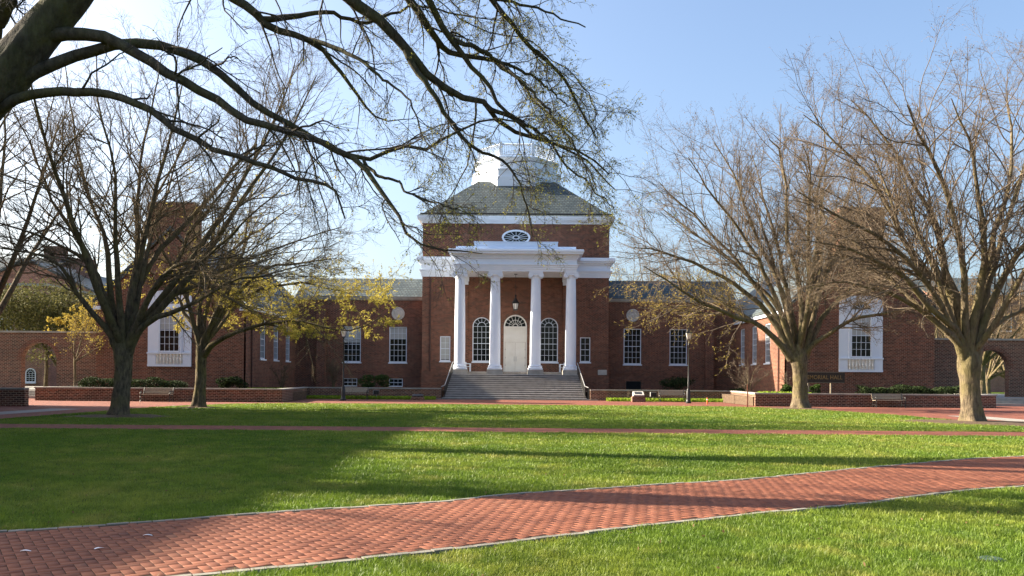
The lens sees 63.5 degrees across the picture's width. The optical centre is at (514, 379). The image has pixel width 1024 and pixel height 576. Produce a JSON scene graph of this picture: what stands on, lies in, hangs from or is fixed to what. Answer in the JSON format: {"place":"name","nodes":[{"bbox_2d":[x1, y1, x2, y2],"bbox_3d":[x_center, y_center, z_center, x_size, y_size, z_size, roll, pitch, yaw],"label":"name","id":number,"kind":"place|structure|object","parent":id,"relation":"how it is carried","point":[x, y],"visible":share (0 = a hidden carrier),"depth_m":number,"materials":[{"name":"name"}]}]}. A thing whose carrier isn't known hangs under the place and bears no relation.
{"place":"outdoors","nodes":[
{"label":"outdoors","id":0,"kind":"place"},
{"bbox_2d":[0,246,75,269],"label":"brick house","id":1,"kind":"structure","parent":0,"point":[60,261],"depth_m":115.09,"materials":[{"name":"brick"}]},
{"bbox_2d":[0,456,1023,575],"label":"brick path","id":2,"kind":"structure","parent":0,"point":[223,544],"depth_m":9.30,"materials":[{"name":"brick"}]},
{"bbox_2d":[0,392,1023,575],"bbox_3d":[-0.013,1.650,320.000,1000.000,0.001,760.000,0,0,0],"label":"ground","id":3,"kind":"structure","parent":0,"point":[384,473],"depth_m":14.60,"materials":[{"name":"green plant"}]},
{"bbox_2d":[0,388,28,405],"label":"garden wall","id":4,"kind":"structure","parent":3,"relation":"on","point":[14,396],"depth_m":44.01,"materials":[{"name":"brick"}]},
{"bbox_2d":[29,390,34,398],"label":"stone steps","id":5,"kind":"structure","parent":3,"relation":"on","point":[31,393],"depth_m":59.15,"materials":[{"name":"grey stone"}]},
{"bbox_2d":[0,98,65,279],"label":"bare tree","id":6,"kind":"object","parent":3,"relation":"on","point":[6,143],"visible":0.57,"depth_m":34.22,"materials":[{"name":"brown plant"}]},
{"bbox_2d":[0,278,67,364],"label":"bushy tree","id":7,"kind":"object","parent":3,"relation":"on","point":[9,311],"visible":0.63,"depth_m":75.23,"materials":[{"name":"green plant"}]},
{"bbox_2d":[25,386,51,389],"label":"terrace","id":8,"kind":"structure","parent":3,"relation":"on","point":[31,387],"depth_m":79.46,"materials":[{"name":"concrete"}]},
{"bbox_2d":[44,296,95,357],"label":"budding shrub","id":9,"kind":"object","parent":8,"relation":"on","point":[55,319],"visible":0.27,"depth_m":70.03,"materials":[{"name":"yellow plant"}]},
{"bbox_2d":[0,277,94,386],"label":"bushy tree","id":10,"kind":"object","parent":3,"relation":"on","point":[45,383],"visible":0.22,"depth_m":78.41,"materials":[{"name":"green plant"}]},
{"bbox_2d":[0,283,95,385],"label":"brick annex","id":11,"kind":"object","parent":3,"relation":"on","point":[34,374],"visible":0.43,"depth_m":86.50,"materials":[{"name":"brick"}]},
{"bbox_2d":[25,368,35,383],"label":"window","id":12,"kind":"structure","parent":11,"relation":"in","point":[30,374],"depth_m":86.44,"materials":[{"name":"white paint"}]},
{"bbox_2d":[0,331,95,387],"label":"arched wall","id":13,"kind":"structure","parent":3,"relation":"on","point":[15,346],"depth_m":64.00,"materials":[{"name":"brick"}]},
{"bbox_2d":[20,278,90,365],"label":"bare tree","id":14,"kind":"object","parent":3,"relation":"on","point":[54,360],"visible":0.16,"depth_m":77.07,"materials":[{"name":"brown plant"}]},
{"bbox_2d":[0,258,113,292],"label":"brick house","id":15,"kind":"structure","parent":3,"relation":"on","point":[26,279],"depth_m":99.00,"materials":[{"name":"brick"}]},
{"bbox_2d":[0,83,128,315],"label":"bare tree","id":16,"kind":"object","parent":3,"relation":"on","point":[8,294],"visible":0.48,"depth_m":46.41,"materials":[{"name":"brown plant"}]},
{"bbox_2d":[35,285,95,361],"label":"bushy tree","id":17,"kind":"object","parent":3,"relation":"on","point":[57,315],"visible":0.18,"depth_m":75.52,"materials":[{"name":"green plant"}]},
{"bbox_2d":[61,414,168,417],"bbox_3d":[-16.112,1.475,33.903,4.304,0.077,3.549,0,0,0],"label":"mulch bed","id":18,"kind":"object","parent":3,"relation":"on","point":[123,416],"visible":0.81,"depth_m":33.08,"materials":[{"name":"soil"}]},
{"bbox_2d":[0,0,388,414],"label":"bare tree","id":19,"kind":"object","parent":18,"relation":"on","point":[122,329],"visible":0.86,"depth_m":33.41,"materials":[{"name":"brown plant"}]},
{"bbox_2d":[177,406,221,407],"bbox_3d":[-16.729,1.470,43.938,2.330,0.077,1.882,0,0,0],"label":"mulch bed","id":20,"kind":"object","parent":3,"relation":"on","point":[198,407],"visible":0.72,"depth_m":43.37,"materials":[{"name":"soil"}]},
{"bbox_2d":[64,139,412,406],"bbox_3d":[-14.484,-5.506,44.281,19.271,14.588,13.282,0,0,0],"label":"budding tree","id":21,"kind":"object","parent":20,"relation":"on","point":[204,344],"visible":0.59,"depth_m":43.48,"materials":[{"name":"brown plant"}]},
{"bbox_2d":[34,386,440,401],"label":"garden wall","id":22,"kind":"structure","parent":3,"relation":"on","point":[66,393],"depth_m":54.26,"materials":[{"name":"brick"}]},
{"bbox_2d":[0,0,702,313],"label":"overhanging tree","id":23,"kind":"object","parent":3,"relation":"on","point":[36,35],"visible":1,"depth_m":14.32,"materials":[{"name":"brown plant"}]},
{"bbox_2d":[1,417,1002,575],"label":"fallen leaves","id":24,"kind":"object","parent":3,"relation":"on","point":[723,531],"visible":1,"depth_m":9.89,"materials":[{"name":"brown plant"}]},
{"bbox_2d":[0,409,1023,420],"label":"concrete walk","id":25,"kind":"structure","parent":3,"relation":"on","point":[43,410],"depth_m":37.47,"materials":[{"name":"grey concrete"}]},
{"bbox_2d":[92,142,938,400],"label":"brick hall","id":26,"kind":"structure","parent":3,"relation":"on","point":[530,344],"depth_m":75.30,"materials":[{"name":"red brick"}]},
{"bbox_2d":[159,308,179,351],"bbox_3d":[-26.071,-3.694,62.373,1.572,3.282,0.070,0,0,0],"label":"window","id":27,"kind":"structure","parent":26,"relation":"in","point":[167,337],"depth_m":62.40,"materials":[{"name":"white paint"}]},
{"bbox_2d":[260,320,266,360],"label":"window","id":28,"kind":"structure","parent":26,"relation":"in","point":[262,337],"depth_m":67.47,"materials":[{"name":"white paint"}]},
{"bbox_2d":[273,324,279,361],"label":"window","id":29,"kind":"structure","parent":26,"relation":"in","point":[275,333],"depth_m":71.17,"materials":[{"name":"white paint"}]},
{"bbox_2d":[285,325,290,361],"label":"window","id":30,"kind":"structure","parent":26,"relation":"in","point":[287,338],"depth_m":74.88,"materials":[{"name":"white paint"}]},
{"bbox_2d":[344,378,356,385],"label":"window","id":31,"kind":"structure","parent":26,"relation":"in","point":[346,380],"depth_m":77.12,"materials":[{"name":"white paint"}]},
{"bbox_2d":[342,326,360,362],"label":"window","id":32,"kind":"structure","parent":26,"relation":"in","point":[354,346],"depth_m":77.12,"materials":[{"name":"white paint"}]},
{"bbox_2d":[389,379,402,386],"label":"window","id":33,"kind":"structure","parent":26,"relation":"in","point":[394,382],"depth_m":77.12,"materials":[{"name":"white glass"}]},
{"bbox_2d":[388,327,406,363],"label":"window","id":34,"kind":"structure","parent":26,"relation":"in","point":[397,335],"depth_m":77.12,"materials":[{"name":"white paint"}]},
{"bbox_2d":[439,336,450,361],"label":"window","id":35,"kind":"structure","parent":26,"relation":"in","point":[444,340],"depth_m":75.43,"materials":[{"name":"white paint"}]},
{"bbox_2d":[471,317,489,362],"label":"window","id":36,"kind":"structure","parent":26,"relation":"in","point":[481,326],"depth_m":75.43,"materials":[{"name":"white paint"}]},
{"bbox_2d":[505,342,514,371],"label":"door","id":37,"kind":"structure","parent":26,"relation":"in","point":[509,346],"depth_m":75.39,"materials":[{"name":"beige paint"}]},
{"bbox_2d":[512,274,518,310],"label":"hanging lantern","id":38,"kind":"object","parent":26,"relation":"hanging from","point":[515,303],"visible":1,"depth_m":72.89,"materials":[{"name":"black metal"}]},
{"bbox_2d":[502,230,529,241],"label":"oval window","id":39,"kind":"structure","parent":26,"relation":"in","point":[511,235],"depth_m":75.28,"materials":[{"name":"white paint"}]},
{"bbox_2d":[515,342,524,371],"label":"door","id":40,"kind":"structure","parent":26,"relation":"in","point":[519,346],"depth_m":75.39,"materials":[{"name":"beige paint"}]},
{"bbox_2d":[541,318,558,363],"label":"window","id":41,"kind":"structure","parent":26,"relation":"in","point":[549,327],"depth_m":75.43,"materials":[{"name":"white paint"}]},
{"bbox_2d":[579,337,590,362],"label":"window","id":42,"kind":"structure","parent":26,"relation":"in","point":[584,341],"depth_m":75.43,"materials":[{"name":"white paint"}]},
{"bbox_2d":[623,329,641,365],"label":"window","id":43,"kind":"structure","parent":26,"relation":"in","point":[632,340],"depth_m":77.12,"materials":[{"name":"white paint"}]},
{"bbox_2d":[669,329,687,365],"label":"window","id":44,"kind":"structure","parent":26,"relation":"in","point":[678,353],"depth_m":77.12,"materials":[{"name":"white paint"}]},
{"bbox_2d":[739,329,744,365],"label":"window","id":45,"kind":"structure","parent":26,"relation":"in","point":[742,330],"depth_m":74.90,"materials":[{"name":"white paint"}]},
{"bbox_2d":[751,326,756,364],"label":"window","id":46,"kind":"structure","parent":26,"relation":"in","point":[754,328],"depth_m":70.89,"materials":[{"name":"white paint"}]},
{"bbox_2d":[763,323,769,364],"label":"window","id":47,"kind":"structure","parent":26,"relation":"in","point":[767,358],"depth_m":67.42,"materials":[{"name":"white paint"}]},
{"bbox_2d":[851,314,871,357],"bbox_3d":[26.127,-3.276,62.373,1.572,3.282,0.070,0,0,0],"label":"window","id":48,"kind":"structure","parent":26,"relation":"in","point":[861,347],"depth_m":62.40,"materials":[{"name":"white paint"}]},
{"bbox_2d":[610,243,668,280],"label":"distant tree","id":49,"kind":"object","parent":3,"relation":"on","point":[619,276],"visible":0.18,"depth_m":116.64,"materials":[{"name":"beige plant"}]},
{"bbox_2d":[617,226,735,291],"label":"distant tree","id":50,"kind":"object","parent":3,"relation":"on","point":[672,263],"visible":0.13,"depth_m":109.83,"materials":[{"name":"beige plant"}]},
{"bbox_2d":[590,389,996,407],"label":"garden wall","id":51,"kind":"structure","parent":3,"relation":"on","point":[944,400],"depth_m":54.26,"materials":[{"name":"brick"}]},
{"bbox_2d":[901,419,1023,425],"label":"mulch bed","id":52,"kind":"object","parent":3,"relation":"on","point":[1005,423],"visible":0.81,"depth_m":33.59,"materials":[{"name":"soil"}]},
{"bbox_2d":[718,0,1023,420],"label":"bare tree","id":53,"kind":"object","parent":52,"relation":"on","point":[964,334],"visible":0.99,"depth_m":33.69,"materials":[{"name":"beige plant"}]},
{"bbox_2d":[935,307,992,337],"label":"bare tree","id":54,"kind":"object","parent":3,"relation":"on","point":[936,333],"visible":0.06,"depth_m":90.35,"materials":[{"name":"beige plant"}]},
{"bbox_2d":[922,276,1017,337],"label":"distant tree","id":55,"kind":"object","parent":3,"relation":"on","point":[999,302],"visible":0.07,"depth_m":120.91,"materials":[{"name":"beige plant"}]},
{"bbox_2d":[930,270,1020,337],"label":"distant tree","id":56,"kind":"object","parent":3,"relation":"on","point":[970,292],"visible":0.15,"depth_m":105.53,"materials":[{"name":"beige plant"}]},
{"bbox_2d":[934,338,1023,396],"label":"arched wall","id":57,"kind":"structure","parent":3,"relation":"on","point":[1010,352],"depth_m":64.00,"materials":[{"name":"brick"}]},
{"bbox_2d":[949,259,1023,393],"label":"bare tree","id":58,"kind":"object","parent":3,"relation":"on","point":[986,358],"visible":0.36,"depth_m":88.91,"materials":[{"name":"beige plant"}]},
{"bbox_2d":[977,555,1005,561],"bbox_3d":[4.438,1.674,7.707,0.250,0.024,0.250,0,0,0],"label":"valve lid","id":59,"kind":"object","parent":3,"relation":"on","point":[994,557],"visible":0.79,"depth_m":7.66,"materials":[{"name":"grey plastic"}]},
{"bbox_2d":[968,294,1023,393],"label":"distant tree","id":60,"kind":"object","parent":3,"relation":"on","point":[992,371],"visible":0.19,"depth_m":97.08,"materials":[{"name":"beige plant"}]},
{"bbox_2d":[986,309,1023,393],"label":"distant tree","id":61,"kind":"object","parent":3,"relation":"on","point":[1000,370],"visible":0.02,"depth_m":103.93,"materials":[{"name":"beige plant"}]},
{"bbox_2d":[988,394,1023,397],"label":"terrace","id":62,"kind":"structure","parent":3,"relation":"on","point":[1000,396],"depth_m":66.37,"materials":[{"name":"concrete"}]},
{"bbox_2d":[996,398,1023,405],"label":"stone steps","id":63,"kind":"structure","parent":3,"relation":"on","point":[1009,401],"depth_m":59.15,"materials":[{"name":"grey stone"}]},
{"bbox_2d":[1010,281,1023,338],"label":"distant tree","id":64,"kind":"object","parent":3,"relation":"on","point":[1019,314],"visible":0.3,"depth_m":116.22,"materials":[{"name":"beige plant"}]},
{"bbox_2d":[0,398,1023,425],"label":"brick plaza","id":65,"kind":"structure","parent":0,"point":[1013,412],"depth_m":51.64,"materials":[{"name":"red brick"}]},
{"bbox_2d":[54,295,109,385],"bbox_3d":[-31.501,-2.456,61.494,5.072,7.912,5.332,0,0,0],"label":"tree","id":66,"kind":"object","parent":65,"relation":"on","point":[75,358],"visible":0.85,"depth_m":61.68,"materials":[{"name":"beige plant"}]},
{"bbox_2d":[139,387,174,401],"bbox_3d":[-23.159,0.994,53.480,2.000,0.938,0.709,0,0,0],"label":"park bench","id":67,"kind":"object","parent":65,"relation":"on","point":[162,391],"visible":1,"depth_m":53.72,"materials":[{"name":"brown wood"}]},
{"bbox_2d":[340,325,346,399],"bbox_3d":[-12.441,-1.220,60.000,0.840,5.520,0.424,0,0,0],"label":"lamp post","id":68,"kind":"object","parent":65,"relation":"on","point":[343,386],"visible":0.88,"depth_m":59.90,"materials":[{"name":"black metal"}]},
{"bbox_2d":[345,387,368,399],"bbox_3d":[-12.259,1.081,63.430,2.000,0.938,0.709,0,0,0],"label":"park bench","id":69,"kind":"object","parent":65,"relation":"on","point":[365,391],"visible":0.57,"depth_m":63.68,"materials":[{"name":"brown wood"}]},
{"bbox_2d":[293,390,443,399],"bbox_3d":[-18.660,1.181,65.815,24.900,0.600,22.330,0,0,0],"label":"planting bed","id":70,"kind":"object","parent":65,"relation":"on","point":[299,395],"visible":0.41,"depth_m":60.76,"materials":[{"name":"brick"}]},
{"bbox_2d":[78,376,188,387],"bbox_3d":[-26.207,0.322,56.755,7.299,1.098,1.246,0,0,0],"label":"hedge","id":71,"kind":"object","parent":70,"relation":"on","point":[102,382],"visible":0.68,"depth_m":56.44,"materials":[{"name":"green plant"}]},
{"bbox_2d":[215,376,248,387],"bbox_3d":[-20.451,0.316,60.075,2.450,1.171,1.528,0,0,0],"label":"shrub","id":72,"kind":"object","parent":70,"relation":"on","point":[226,382],"visible":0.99,"depth_m":59.68,"materials":[{"name":"green plant"}]},
{"bbox_2d":[248,387,285,388],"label":"ground cover","id":73,"kind":"object","parent":70,"relation":"on","point":[267,388],"visible":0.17,"depth_m":62.30,"materials":[{"name":"green plant"}]},
{"bbox_2d":[269,362,295,387],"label":"bare shrub","id":74,"kind":"object","parent":70,"relation":"on","point":[281,383],"visible":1,"depth_m":65.97,"materials":[{"name":"brown plant"}]},
{"bbox_2d":[321,350,344,386],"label":"bare shrub","id":75,"kind":"object","parent":70,"relation":"on","point":[333,372],"visible":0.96,"depth_m":70.94,"materials":[{"name":"brown plant"}]},
{"bbox_2d":[306,395,435,399],"bbox_3d":[-11.275,1.433,64.554,10.207,0.417,1.860,0,0,0],"label":"ground cover","id":76,"kind":"object","parent":70,"relation":"on","point":[407,397],"visible":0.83,"depth_m":63.94,"materials":[{"name":"green plant"}]},
{"bbox_2d":[357,374,391,387],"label":"shrub","id":77,"kind":"object","parent":70,"relation":"on","point":[381,377],"visible":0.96,"depth_m":72.99,"materials":[{"name":"green plant"}]},
{"bbox_2d":[411,394,424,399],"bbox_3d":[-7.361,1.361,62.600,0.960,0.460,0.640,0,0,0],"label":"plaque stand","id":78,"kind":"object","parent":65,"relation":"on","point":[417,397],"visible":0.91,"depth_m":62.28,"materials":[{"name":"brick"}]},
{"bbox_2d":[631,391,645,401],"bbox_3d":[9.340,1.325,62.600,1.000,0.800,0.700,0,0,0],"label":"plaque stand","id":79,"kind":"object","parent":65,"relation":"on","point":[638,396],"visible":0.96,"depth_m":62.28,"materials":[{"name":"brick"}]},
{"bbox_2d":[650,392,655,399],"bbox_3d":[10.732,1.371,64.185,0.455,0.730,0.310,0,0,0],"label":"floodlight","id":80,"kind":"object","parent":65,"relation":"on","point":[653,394],"visible":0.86,"depth_m":64.05,"materials":[{"name":"metal"}]},
{"bbox_2d":[585,391,753,405],"bbox_3d":[18.639,1.479,65.815,24.900,0.600,22.330,0,0,0],"label":"planting bed","id":81,"kind":"object","parent":65,"relation":"on","point":[735,399],"visible":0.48,"depth_m":58.81,"materials":[{"name":"brick"}]},
{"bbox_2d":[606,397,722,401],"bbox_3d":[11.799,1.627,64.445,9.353,0.425,2.061,0,0,0],"label":"ground cover","id":82,"kind":"object","parent":81,"relation":"on","point":[669,399],"visible":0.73,"depth_m":63.74,"materials":[{"name":"green plant"}]},
{"bbox_2d":[659,376,695,389],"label":"shrub","id":83,"kind":"object","parent":81,"relation":"on","point":[674,383],"visible":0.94,"depth_m":72.99,"materials":[{"name":"green plant"}]},
{"bbox_2d":[729,387,746,390],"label":"shrub","id":84,"kind":"object","parent":81,"relation":"on","point":[740,389],"visible":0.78,"depth_m":65.80,"materials":[{"name":"green plant"}]},
{"bbox_2d":[726,357,773,391],"bbox_3d":[17.488,-0.253,61.447,3.661,2.928,2.441,0,0,0],"label":"bare shrub","id":85,"kind":"object","parent":81,"relation":"on","point":[748,378],"visible":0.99,"depth_m":61.49,"materials":[{"name":"beige plant"}]},
{"bbox_2d":[776,369,790,385],"bbox_3d":[19.760,0.216,60.693,1.023,2.013,1.348,0,0,44],"label":"bare shrub","id":86,"kind":"object","parent":81,"relation":"on","point":[785,380],"visible":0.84,"depth_m":60.58,"materials":[{"name":"beige plant"}]},
{"bbox_2d":[757,391,810,392],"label":"ground cover","id":87,"kind":"object","parent":81,"relation":"on","point":[775,392],"visible":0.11,"depth_m":56.86,"materials":[{"name":"green plant"}]},
{"bbox_2d":[779,384,792,392],"bbox_3d":[19.075,0.746,58.076,0.873,0.932,0.860,0,0,-29],"label":"shrub","id":88,"kind":"object","parent":81,"relation":"on","point":[786,388],"visible":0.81,"depth_m":57.94,"materials":[{"name":"green plant"}]},
{"bbox_2d":[809,384,820,392],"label":"shrub","id":89,"kind":"object","parent":81,"relation":"on","point":[815,387],"visible":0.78,"depth_m":57.94,"materials":[{"name":"green plant"}]},
{"bbox_2d":[808,372,844,392],"bbox_3d":[21.347,0.406,57.438,3.100,1.830,0.165,0,0,0],"label":"hall sign","id":90,"kind":"object","parent":81,"relation":"on","point":[826,377],"visible":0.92,"depth_m":57.37,"materials":[{"name":"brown wood"}]},
{"bbox_2d":[855,384,959,393],"bbox_3d":[27.101,0.807,56.749,7.105,1.004,1.246,0,0,0],"label":"hedge","id":91,"kind":"object","parent":81,"relation":"on","point":[908,389],"visible":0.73,"depth_m":56.42,"materials":[{"name":"green plant"}]},
{"bbox_2d":[658,390,684,401],"bbox_3d":[12.040,1.275,63.430,2.000,0.938,0.709,0,0,0],"label":"park bench","id":92,"kind":"object","parent":65,"relation":"on","point":[677,392],"visible":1,"depth_m":63.67,"materials":[{"name":"brown wood"}]},
{"bbox_2d":[683,328,691,402],"bbox_3d":[12.609,-1.019,60.000,0.840,5.520,0.424,0,0,0],"label":"lamp post","id":93,"kind":"object","parent":65,"relation":"on","point":[688,391],"visible":0.95,"depth_m":59.93,"materials":[{"name":"black metal"}]},
{"bbox_2d":[767,407,835,409],"bbox_3d":[17.034,1.740,49.968,4.162,0.077,3.430,0,0,0],"label":"mulch bed","id":94,"kind":"object","parent":65,"relation":"on","point":[803,408],"visible":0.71,"depth_m":49.13,"materials":[{"name":"soil"}]},
{"bbox_2d":[593,73,968,407],"bbox_3d":[15.404,-8.339,51.091,23.091,20.600,16.073,0,0,-14],"label":"bare tree","id":95,"kind":"object","parent":94,"relation":"on","point":[794,344],"visible":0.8,"depth_m":49.60,"materials":[{"name":"beige plant"}]},
{"bbox_2d":[871,393,905,407],"bbox_3d":[24.190,1.373,53.480,2.000,0.938,0.709,0,0,0],"label":"park bench","id":96,"kind":"object","parent":65,"relation":"on","point":[897,396],"visible":1,"depth_m":53.71,"materials":[{"name":"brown wood"}]},
{"bbox_2d":[0,424,1023,435],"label":"cross path","id":97,"kind":"structure","parent":0,"point":[461,429],"depth_m":26.85,"materials":[{"name":"brick"}]},
{"bbox_2d":[0,0,1023,362],"label":"sky","id":98,"kind":"structure","parent":0,"point":[701,53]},
{"bbox_2d":[912,278,1023,391],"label":"brick house","id":99,"kind":"structure","parent":0,"point":[997,383],"depth_m":150.00,"materials":[{"name":"brick"}]}
]}

